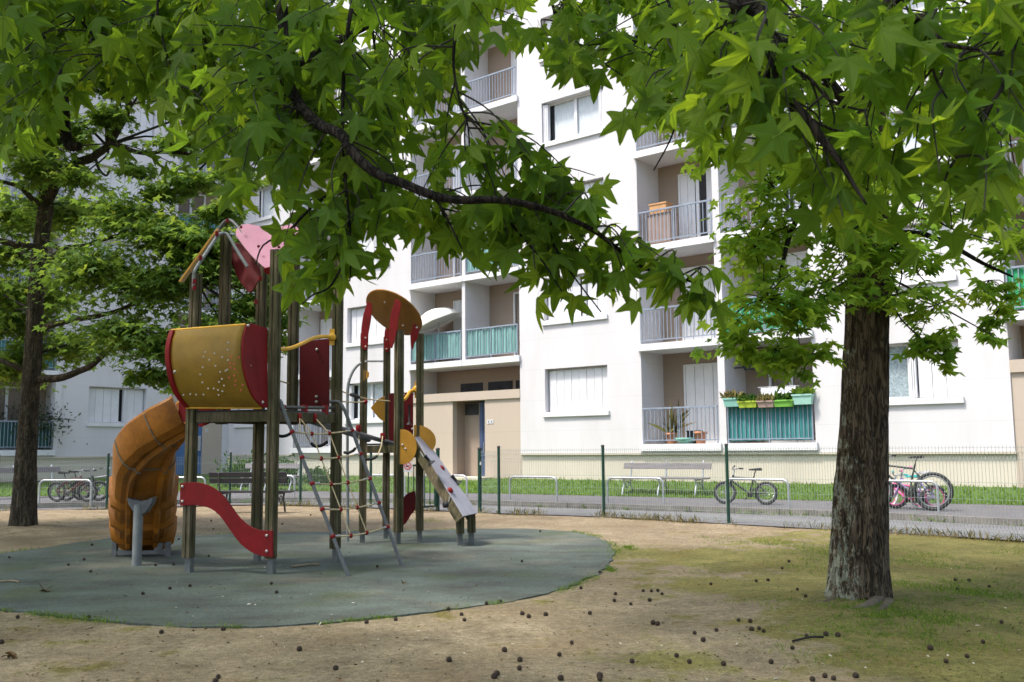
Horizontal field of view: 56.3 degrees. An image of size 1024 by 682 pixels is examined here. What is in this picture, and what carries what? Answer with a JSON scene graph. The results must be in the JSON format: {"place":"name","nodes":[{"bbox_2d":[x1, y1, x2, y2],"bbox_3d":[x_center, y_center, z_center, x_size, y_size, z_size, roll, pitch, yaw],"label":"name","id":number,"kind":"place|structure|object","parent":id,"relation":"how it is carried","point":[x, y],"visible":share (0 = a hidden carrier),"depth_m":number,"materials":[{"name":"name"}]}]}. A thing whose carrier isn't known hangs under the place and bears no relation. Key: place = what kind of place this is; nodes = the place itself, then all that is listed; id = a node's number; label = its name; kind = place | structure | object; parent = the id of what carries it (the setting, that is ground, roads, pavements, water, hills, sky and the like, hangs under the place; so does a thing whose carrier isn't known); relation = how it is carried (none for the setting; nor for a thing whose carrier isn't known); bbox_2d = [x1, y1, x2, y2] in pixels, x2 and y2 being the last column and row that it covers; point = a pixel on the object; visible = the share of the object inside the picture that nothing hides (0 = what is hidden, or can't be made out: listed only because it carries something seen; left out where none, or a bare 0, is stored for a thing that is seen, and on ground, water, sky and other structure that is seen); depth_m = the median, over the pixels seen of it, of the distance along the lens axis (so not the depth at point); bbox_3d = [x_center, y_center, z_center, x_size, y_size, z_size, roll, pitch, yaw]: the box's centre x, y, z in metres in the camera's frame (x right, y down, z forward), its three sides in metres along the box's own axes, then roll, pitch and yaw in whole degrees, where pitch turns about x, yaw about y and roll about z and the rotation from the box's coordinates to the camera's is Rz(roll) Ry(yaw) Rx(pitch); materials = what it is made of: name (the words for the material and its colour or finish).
{"place":"outdoors","nodes":[
{"label":"outdoors","id":0,"kind":"place"},
{"bbox_2d":[0,456,1023,681],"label":"ground","id":1,"kind":"structure","parent":0,"point":[666,550],"depth_m":7.18,"materials":[{"name":"beige soil"}]},
{"bbox_2d":[2,651,17,658],"bbox_3d":[-3.338,2.125,6.372,0.147,0.130,0.103,-5,-8,37],"label":"dead leaf","id":2,"kind":"object","parent":1,"relation":"on","point":[12,654],"visible":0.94,"depth_m":6.36,"materials":[{"name":"brown plant"}]},
{"bbox_2d":[0,2,318,526],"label":"liquidambar tree","id":3,"kind":"object","parent":1,"relation":"on","point":[42,216],"visible":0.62,"depth_m":16.22,"materials":[{"name":"green plant"}]},
{"bbox_2d":[0,452,435,508],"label":"fence","id":4,"kind":"object","parent":1,"relation":"on","point":[230,462],"visible":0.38,"depth_m":23.10,"materials":[{"name":"green metal"}]},
{"bbox_2d":[209,472,294,513],"bbox_3d":[-5.694,3.312,20.952,1.750,0.894,0.612,-1,-6,7],"label":"park bench","id":5,"kind":"object","parent":1,"relation":"on","point":[218,480],"visible":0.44,"depth_m":20.79,"materials":[{"name":"brown wood"}]},
{"bbox_2d":[0,528,615,628],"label":"safety surface","id":6,"kind":"object","parent":1,"relation":"on","point":[448,567],"visible":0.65,"depth_m":10.17,"materials":[{"name":"rubber"}]},
{"bbox_2d":[0,580,19,582],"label":"stick","id":7,"kind":"object","parent":6,"relation":"on","point":[9,581],"visible":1,"depth_m":9.97,"materials":[{"name":"brown wood"}]},
{"bbox_2d":[39,583,51,591],"bbox_3d":[-4.506,2.450,9.308,0.206,0.195,0.168,0,-6,0],"label":"dead leaf","id":8,"kind":"object","parent":6,"relation":"on","point":[46,590],"visible":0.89,"depth_m":9.29,"materials":[{"name":"brown plant"}]},
{"bbox_2d":[108,212,477,575],"bbox_3d":[-2.498,0.594,12.346,4.838,4.341,4.028,3,-7,-26],"label":"play structure","id":9,"kind":"object","parent":6,"relation":"on","point":[216,374],"visible":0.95,"depth_m":11.48,"materials":[{"name":"brown wood"}]},
{"bbox_2d":[291,563,319,566],"bbox_3d":[-2.403,2.607,11.135,0.338,0.032,0.027,4,-8,-32],"label":"stick","id":10,"kind":"object","parent":6,"relation":"on","point":[307,564],"visible":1,"depth_m":11.13,"materials":[{"name":"grey wood"}]},
{"bbox_2d":[0,528,626,629],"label":"edge grass","id":11,"kind":"structure","parent":1,"relation":"on","point":[351,619],"depth_m":7.98,"materials":[{"name":"green plant"}]},
{"bbox_2d":[0,0,738,332],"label":"liquidambar tree","id":12,"kind":"object","parent":1,"relation":"on","point":[276,103],"visible":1,"depth_m":2.90,"materials":[{"name":"green plant"}]},
{"bbox_2d":[408,447,481,512],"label":"gate","id":13,"kind":"structure","parent":1,"relation":"on","point":[436,499],"depth_m":20.61,"materials":[{"name":"metal"}]},
{"bbox_2d":[404,462,412,471],"bbox_3d":[-2.213,2.673,20.326,0.200,0.220,0.010,0,-6,-6],"label":"prohibition sign","id":14,"kind":"object","parent":13,"relation":"attached to","point":[408,467],"visible":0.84,"depth_m":20.32,"materials":[{"name":"white metal"}]},
{"bbox_2d":[446,656,451,661],"bbox_3d":[-0.404,2.042,6.136,0.044,0.044,0.044,-4,-36,22],"label":"seed ball","id":15,"kind":"object","parent":1,"relation":"on","point":[449,659],"visible":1,"depth_m":6.13,"materials":[{"name":"brown plant"}]},
{"bbox_2d":[491,673,496,678],"bbox_3d":[-0.105,1.983,5.660,0.046,0.046,0.046,-39,34,-14],"label":"seed ball","id":16,"kind":"object","parent":1,"relation":"on","point":[493,675],"visible":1,"depth_m":5.65,"materials":[{"name":"brown plant"}]},
{"bbox_2d":[0,0,1023,504],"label":"apartment building","id":17,"kind":"structure","parent":1,"relation":"on","point":[502,372],"depth_m":28.38,"materials":[{"name":"white paint"}]},
{"bbox_2d":[0,390,87,453],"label":"oleander bush","id":18,"kind":"object","parent":17,"relation":"on","point":[42,418],"visible":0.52,"depth_m":33.38,"materials":[{"name":"green plant"}]},
{"bbox_2d":[86,387,143,426],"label":"window","id":19,"kind":"structure","parent":17,"relation":"in","point":[103,401],"depth_m":35.57,"materials":[{"name":"white paint"}]},
{"bbox_2d":[92,312,145,352],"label":"window","id":20,"kind":"structure","parent":17,"relation":"in","point":[92,312],"depth_m":35.80,"materials":[{"name":"white paint"}]},
{"bbox_2d":[95,238,148,268],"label":"window","id":21,"kind":"structure","parent":17,"relation":"in","point":[109,241],"depth_m":36.58,"materials":[{"name":"white paint"}]},
{"bbox_2d":[95,166,150,203],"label":"window","id":22,"kind":"structure","parent":17,"relation":"in","point":[132,188],"depth_m":36.50,"materials":[{"name":"white paint"}]},
{"bbox_2d":[101,96,155,140],"bbox_3d":[-14.829,-8.582,36.901,0.350,1.455,2.370,-6,-8,39],"label":"window","id":23,"kind":"structure","parent":17,"relation":"in","point":[141,117],"depth_m":37.36,"materials":[{"name":"white paint"}]},
{"bbox_2d":[233,408,266,427],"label":"window","id":24,"kind":"structure","parent":17,"relation":"in","point":[235,425],"depth_m":38.54,"materials":[{"name":"white paint"}]},
{"bbox_2d":[241,186,273,224],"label":"window","id":25,"kind":"structure","parent":17,"relation":"in","point":[266,200],"depth_m":39.37,"materials":[{"name":"white paint"}]},
{"bbox_2d":[344,382,382,423],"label":"window","id":26,"kind":"structure","parent":17,"relation":"in","point":[374,390],"depth_m":34.30,"materials":[{"name":"white paint"}]},
{"bbox_2d":[345,307,384,347],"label":"window","id":27,"kind":"structure","parent":17,"relation":"in","point":[376,330],"depth_m":34.57,"materials":[{"name":"white paint"}]},
{"bbox_2d":[355,5,389,51],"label":"window","id":28,"kind":"structure","parent":17,"relation":"in","point":[365,46],"depth_m":35.69,"materials":[{"name":"white paint"}]},
{"bbox_2d":[358,232,389,268],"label":"window","id":29,"kind":"structure","parent":17,"relation":"in","point":[373,244],"depth_m":34.76,"materials":[{"name":"white paint"}]},
{"bbox_2d":[419,308,461,361],"bbox_3d":[-2.572,-0.181,32.437,1.661,1.906,1.790,-3,-7,25],"label":"parasol","id":30,"kind":"object","parent":17,"relation":"on","point":[435,318],"visible":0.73,"depth_m":32.28,"materials":[{"name":"white fabric"}]},
{"bbox_2d":[538,18,596,62],"bbox_3d":[1.847,-9.550,29.542,2.390,1.455,0.350,-6,-8,39],"label":"window","id":31,"kind":"structure","parent":17,"relation":"in","point":[548,23],"depth_m":30.17,"materials":[{"name":"white paint"}]},
{"bbox_2d":[539,89,603,147],"bbox_3d":[1.883,-6.786,29.248,2.390,1.455,0.390,-6,-8,39],"label":"window","id":32,"kind":"structure","parent":17,"relation":"in","point":[576,118],"depth_m":29.36,"materials":[{"name":"white paint"}]},
{"bbox_2d":[541,274,607,325],"bbox_3d":[1.918,-1.262,28.614,2.390,1.455,0.350,-6,-8,39],"label":"window","id":33,"kind":"structure","parent":17,"relation":"in","point":[560,317],"depth_m":28.49,"materials":[{"name":"white paint"}]},
{"bbox_2d":[542,365,609,416],"bbox_3d":[1.942,1.500,28.304,2.390,1.455,0.350,-6,-8,39],"label":"window","id":34,"kind":"structure","parent":17,"relation":"in","point":[581,391],"depth_m":28.33,"materials":[{"name":"white paint"}]},
{"bbox_2d":[582,179,605,224],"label":"window","id":35,"kind":"structure","parent":17,"relation":"in","point":[587,186],"depth_m":28.71,"materials":[{"name":"white paint"}]},
{"bbox_2d":[646,211,678,244],"bbox_3d":[4.264,-3.160,27.032,0.800,0.845,0.470,-6,-8,39],"label":"cabinet","id":36,"kind":"object","parent":17,"relation":"on","point":[661,226],"visible":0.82,"depth_m":26.84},
{"bbox_2d":[648,201,672,214],"bbox_3d":[4.218,-3.731,27.117,0.570,0.300,0.390,-6,-8,39],"label":"cardboard box","id":37,"kind":"object","parent":36,"relation":"on","point":[664,204],"visible":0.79,"depth_m":26.96,"materials":[{"name":"cardboard"}]},
{"bbox_2d":[648,399,694,443],"bbox_3d":[4.390,2.177,26.161,1.139,1.261,1.022,-4,-7,31],"label":"potted plant","id":38,"kind":"object","parent":17,"relation":"on","point":[672,421],"visible":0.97,"depth_m":26.11,"materials":[{"name":"plant"}]},
{"bbox_2d":[675,438,695,443],"bbox_3d":[4.716,2.701,25.917,0.600,0.160,0.600,0,-6,0],"label":"basin","id":39,"kind":"object","parent":17,"relation":"on","point":[684,440],"visible":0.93,"depth_m":25.72,"materials":[{"name":"teal plastic"}]},
{"bbox_2d":[686,430,702,443],"bbox_3d":[5.000,2.636,26.255,0.380,0.360,0.310,-6,-8,39],"label":"storage box","id":40,"kind":"object","parent":17,"relation":"on","point":[691,435],"visible":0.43,"depth_m":26.16,"materials":[{"name":"black paint"}]},
{"bbox_2d":[694,431,706,443],"bbox_3d":[5.050,2.585,25.626,0.367,0.320,0.367,0,-6,0],"label":"flower pot","id":41,"kind":"object","parent":17,"relation":"on","point":[699,437],"visible":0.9,"depth_m":25.50,"materials":[{"name":"ceramic"}]},
{"bbox_2d":[719,389,745,406],"bbox_3d":[5.766,1.467,24.848,0.385,0.477,0.702,6,-9,-44],"label":"planter","id":42,"kind":"object","parent":17,"relation":"attached to","point":[728,400],"visible":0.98,"depth_m":24.79,"materials":[{"name":"teal plastic"}]},
{"bbox_2d":[731,392,762,407],"bbox_3d":[6.045,1.500,24.541,0.526,0.417,0.695,3,-7,-27],"label":"planter","id":43,"kind":"object","parent":17,"relation":"attached to","point":[747,401],"visible":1,"depth_m":24.50,"materials":[{"name":"plastic"}]},
{"bbox_2d":[734,358,759,370],"bbox_3d":[6.277,0.582,25.351,0.865,0.380,0.447,-5,-8,33],"label":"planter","id":44,"kind":"object","parent":17,"relation":"attached to","point":[749,368],"visible":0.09,"depth_m":25.32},
{"bbox_2d":[754,391,774,407],"bbox_3d":[6.426,1.466,24.283,0.510,0.441,0.641,5,-8,-40],"label":"planter","id":45,"kind":"object","parent":17,"relation":"attached to","point":[765,400],"visible":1,"depth_m":24.17,"materials":[{"name":"plastic"}]},
{"bbox_2d":[758,385,798,442],"bbox_3d":[6.876,1.880,24.547,1.070,1.453,0.420,-6,-8,39],"label":"drying rack","id":46,"kind":"object","parent":17,"relation":"on","point":[766,390],"visible":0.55,"depth_m":24.62,"materials":[{"name":"white fabric"}]},
{"bbox_2d":[772,390,795,406],"bbox_3d":[6.811,1.426,23.955,0.393,0.442,0.723,5,-8,-41],"label":"planter","id":47,"kind":"object","parent":17,"relation":"attached to","point":[783,400],"visible":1,"depth_m":23.88,"materials":[{"name":"green plastic"}]},
{"bbox_2d":[790,385,816,404],"bbox_3d":[7.182,1.313,23.685,0.386,0.519,0.698,4,-8,-34],"label":"planter","id":48,"kind":"object","parent":17,"relation":"attached to","point":[804,396],"visible":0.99,"depth_m":23.56,"materials":[{"name":"teal plastic"}]},
{"bbox_2d":[843,0,937,46],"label":"window","id":49,"kind":"structure","parent":17,"relation":"in","point":[920,5],"depth_m":22.93,"materials":[{"name":"white paint"}]},
{"bbox_2d":[886,113,947,161],"bbox_3d":[9.208,-4.757,22.944,2.420,1.455,0.390,-6,-8,39],"label":"window","id":50,"kind":"structure","parent":17,"relation":"in","point":[911,144],"depth_m":22.90,"materials":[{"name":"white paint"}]},
{"bbox_2d":[890,221,956,286],"bbox_3d":[9.219,-1.996,22.619,2.420,1.455,0.350,-6,-8,39],"label":"window","id":51,"kind":"structure","parent":17,"relation":"in","point":[948,275],"depth_m":22.13,"materials":[{"name":"white paint"}]},
{"bbox_2d":[889,340,964,405],"bbox_3d":[9.256,0.768,22.325,2.420,1.455,0.390,-6,-8,39],"label":"window","id":52,"kind":"structure","parent":17,"relation":"in","point":[903,376],"depth_m":22.15,"materials":[{"name":"white paint"}]},
{"bbox_2d":[0,497,1023,525],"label":"kerb","id":53,"kind":"structure","parent":1,"relation":"on","point":[985,520],"depth_m":19.90,"materials":[{"name":"concrete"}]},
{"bbox_2d":[0,500,1023,543],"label":"fence weeds","id":54,"kind":"object","parent":1,"relation":"on","point":[666,518],"visible":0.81,"depth_m":17.23,"materials":[{"name":"green plant"}]},
{"bbox_2d":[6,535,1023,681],"bbox_3d":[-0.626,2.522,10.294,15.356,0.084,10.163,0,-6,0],"label":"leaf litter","id":55,"kind":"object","parent":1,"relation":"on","point":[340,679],"visible":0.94,"depth_m":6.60,"materials":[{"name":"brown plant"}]},
{"bbox_2d":[67,517,1023,647],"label":"grass patch","id":56,"kind":"object","parent":1,"relation":"on","point":[909,613],"visible":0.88,"depth_m":8.88,"materials":[{"name":"green plant"}]},
{"bbox_2d":[557,674,563,680],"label":"seed ball","id":57,"kind":"object","parent":1,"relation":"on","point":[560,677],"visible":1,"depth_m":5.59,"materials":[{"name":"brown plant"}]},
{"bbox_2d":[480,443,1023,536],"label":"fence","id":58,"kind":"object","parent":1,"relation":"on","point":[727,492],"visible":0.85,"depth_m":16.95,"materials":[{"name":"green metal"}]},
{"bbox_2d":[520,0,1023,282],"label":"liquidambar tree","id":59,"kind":"object","parent":1,"relation":"on","point":[739,66],"visible":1,"depth_m":2.21,"materials":[{"name":"green plant"}]},
{"bbox_2d":[570,0,1023,610],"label":"liquidambar tree","id":60,"kind":"object","parent":1,"relation":"on","point":[868,294],"visible":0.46,"depth_m":8.23,"materials":[{"name":"green plant"}]},
{"bbox_2d":[792,636,823,641],"bbox_3d":[2.058,2.067,6.658,0.291,0.024,0.022,3,-7,-28],"label":"stick","id":61,"kind":"object","parent":1,"relation":"on","point":[802,638],"visible":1,"depth_m":6.65,"materials":[{"name":"brown wood"}]},
{"bbox_2d":[852,672,858,677],"bbox_3d":[2.009,1.955,5.594,0.044,0.044,0.044,-40,-3,-4],"label":"seed ball","id":62,"kind":"object","parent":1,"relation":"on","point":[855,675],"visible":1,"depth_m":5.58,"materials":[{"name":"brown plant"}]},
{"bbox_2d":[0,491,1023,518],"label":"pavement","id":63,"kind":"structure","parent":0,"point":[1016,509],"depth_m":21.26,"materials":[{"name":"concrete"}]},
{"bbox_2d":[0,464,59,497],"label":"park bench","id":64,"kind":"object","parent":63,"relation":"on","point":[39,469],"visible":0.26,"depth_m":26.43,"materials":[{"name":"grey wood"}]},
{"bbox_2d":[38,479,91,506],"bbox_3d":[-10.854,3.696,23.244,1.408,0.674,0.046,-1,-6,8],"label":"bicycle hoop","id":65,"kind":"object","parent":63,"relation":"on","point":[41,481],"visible":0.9,"depth_m":23.26,"materials":[{"name":"metal"}]},
{"bbox_2d":[47,467,97,501],"bbox_3d":[-10.933,3.566,23.781,1.243,0.853,0.558,-4,-7,27],"label":"bicycle","id":66,"kind":"object","parent":63,"relation":"on","point":[65,492],"visible":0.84,"depth_m":23.74,"materials":[{"name":"metal"}]},
{"bbox_2d":[57,467,108,500],"bbox_3d":[-10.824,3.608,24.145,1.254,0.849,0.555,-3,-7,23],"label":"bicycle","id":67,"kind":"object","parent":63,"relation":"on","point":[74,491],"visible":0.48,"depth_m":24.10,"materials":[{"name":"metal"}]},
{"bbox_2d":[71,467,110,499],"bbox_3d":[-10.570,3.636,24.507,1.290,0.869,0.555,-2,-7,16],"label":"bicycle","id":68,"kind":"object","parent":63,"relation":"on","point":[85,496],"visible":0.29,"depth_m":24.42,"materials":[{"name":"metal"}]},
{"bbox_2d":[179,476,205,483],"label":"bicycle hoop","id":69,"kind":"object","parent":63,"relation":"on","point":[203,478],"visible":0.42,"depth_m":24.71,"materials":[{"name":"metal"}]},
{"bbox_2d":[249,475,294,495],"bbox_3d":[-6.426,3.924,25.619,1.408,0.674,0.046,-3,-7,18],"label":"bicycle hoop","id":70,"kind":"object","parent":63,"relation":"on","point":[287,476],"visible":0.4,"depth_m":25.44,"materials":[{"name":"metal"}]},
{"bbox_2d":[372,474,405,495],"bbox_3d":[-3.392,3.865,25.330,1.408,0.674,0.047,-4,-7,30],"label":"bicycle hoop","id":71,"kind":"object","parent":63,"relation":"on","point":[392,475],"visible":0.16,"depth_m":25.00,"materials":[{"name":"metal"}]},
{"bbox_2d":[425,474,467,497],"bbox_3d":[-1.718,3.768,24.585,1.408,0.674,0.046,-5,-8,32],"label":"bicycle hoop","id":72,"kind":"object","parent":63,"relation":"on","point":[466,483],"visible":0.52,"depth_m":24.22,"materials":[{"name":"metal"}]},
{"bbox_2d":[509,476,557,500],"bbox_3d":[0.495,3.536,22.687,1.408,0.674,0.046,-5,-8,36],"label":"bicycle hoop","id":73,"kind":"object","parent":63,"relation":"on","point":[511,477],"visible":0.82,"depth_m":22.69,"materials":[{"name":"metal"}]},
{"bbox_2d":[606,477,664,503],"bbox_3d":[2.719,3.348,21.176,1.408,0.674,0.046,-5,-8,33],"label":"bicycle hoop","id":74,"kind":"object","parent":63,"relation":"on","point":[660,479],"visible":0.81,"depth_m":21.19,"materials":[{"name":"metal"}]},
{"bbox_2d":[714,465,777,504],"bbox_3d":[4.984,3.062,20.410,0.560,0.833,1.298,5,-9,-41],"label":"bicycle","id":75,"kind":"object","parent":63,"relation":"on","point":[757,496],"visible":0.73,"depth_m":20.36,"materials":[{"name":"metal"}]},
{"bbox_2d":[725,478,789,507],"bbox_3d":[5.037,3.161,19.691,1.408,0.674,0.046,-6,-8,38],"label":"bicycle hoop","id":76,"kind":"object","parent":63,"relation":"on","point":[788,488],"visible":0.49,"depth_m":19.50,"materials":[{"name":"metal"}]},
{"bbox_2d":[891,471,929,508],"bbox_3d":[7.658,2.903,18.745,0.567,0.732,0.914,1,-7,-11],"label":"bicycle","id":77,"kind":"object","parent":63,"relation":"on","point":[915,505],"visible":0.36,"depth_m":18.70,"materials":[{"name":"metal"}]},
{"bbox_2d":[889,480,939,511],"bbox_3d":[7.331,2.962,18.091,1.408,0.674,0.046,-5,-8,38],"label":"bicycle hoop","id":78,"kind":"object","parent":63,"relation":"on","point":[936,485],"visible":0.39,"depth_m":17.75,"materials":[{"name":"metal"}]},
{"bbox_2d":[889,466,947,507],"bbox_3d":[7.722,2.820,18.393,1.122,0.818,0.538,-2,-7,15],"label":"bicycle","id":79,"kind":"object","parent":63,"relation":"on","point":[904,501],"visible":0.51,"depth_m":18.30,"materials":[{"name":"metal"}]},
{"bbox_2d":[889,455,953,510],"bbox_3d":[7.479,2.686,18.301,1.796,1.074,0.593,-5,-14,37],"label":"bicycle","id":80,"kind":"object","parent":63,"relation":"on","point":[911,491],"visible":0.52,"depth_m":18.07,"materials":[{"name":"metal"}]},
{"bbox_2d":[0,502,1023,540],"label":"lane","id":81,"kind":"structure","parent":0,"point":[557,511],"depth_m":17.74,"materials":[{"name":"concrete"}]},
{"bbox_2d":[242,498,1021,525],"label":"kerb weeds","id":82,"kind":"object","parent":81,"relation":"on","point":[686,510],"visible":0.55,"depth_m":19.05,"materials":[{"name":"green plant"}]},
{"bbox_2d":[0,473,1023,504],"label":"lawn","id":83,"kind":"structure","parent":0,"point":[649,486],"depth_m":25.42,"materials":[{"name":"green plant"}]},
{"bbox_2d":[212,450,265,487],"bbox_3d":[-8.598,4.165,31.270,2.464,1.312,1.812,0,-6,0],"label":"shrub","id":84,"kind":"object","parent":83,"relation":"on","point":[235,467],"visible":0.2,"depth_m":31.00,"materials":[{"name":"green plant"}]},
{"bbox_2d":[240,463,303,489],"bbox_3d":[-7.309,4.094,28.945,2.200,0.886,0.612,-3,-7,22],"label":"park bench","id":85,"kind":"object","parent":83,"relation":"on","point":[282,466],"visible":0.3,"depth_m":28.95,"materials":[{"name":"grey wood"}]},
{"bbox_2d":[264,449,305,485],"bbox_3d":[-7.499,4.155,31.200,1.516,1.288,1.627,0,-6,0],"label":"shrub","id":86,"kind":"object","parent":83,"relation":"on","point":[287,470],"visible":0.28,"depth_m":31.03,"materials":[{"name":"green plant"}]},
{"bbox_2d":[302,462,329,484],"bbox_3d":[-6.323,4.375,31.227,1.353,0.836,1.500,4,-8,-33],"label":"shrub","id":87,"kind":"object","parent":83,"relation":"on","point":[319,475],"visible":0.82,"depth_m":30.92,"materials":[{"name":"green plant"}]},
{"bbox_2d":[622,460,711,496],"bbox_3d":[3.759,3.437,23.924,2.450,0.886,0.612,-5,-8,36],"label":"park bench","id":88,"kind":"object","parent":83,"relation":"on","point":[632,465],"visible":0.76,"depth_m":23.97,"materials":[{"name":"grey wood"}]},
{"bbox_2d":[4,518,1023,681],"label":"thin grass","id":89,"kind":"structure","parent":0,"point":[881,633],"depth_m":7.59,"materials":[{"name":"green plant"}]}
]}

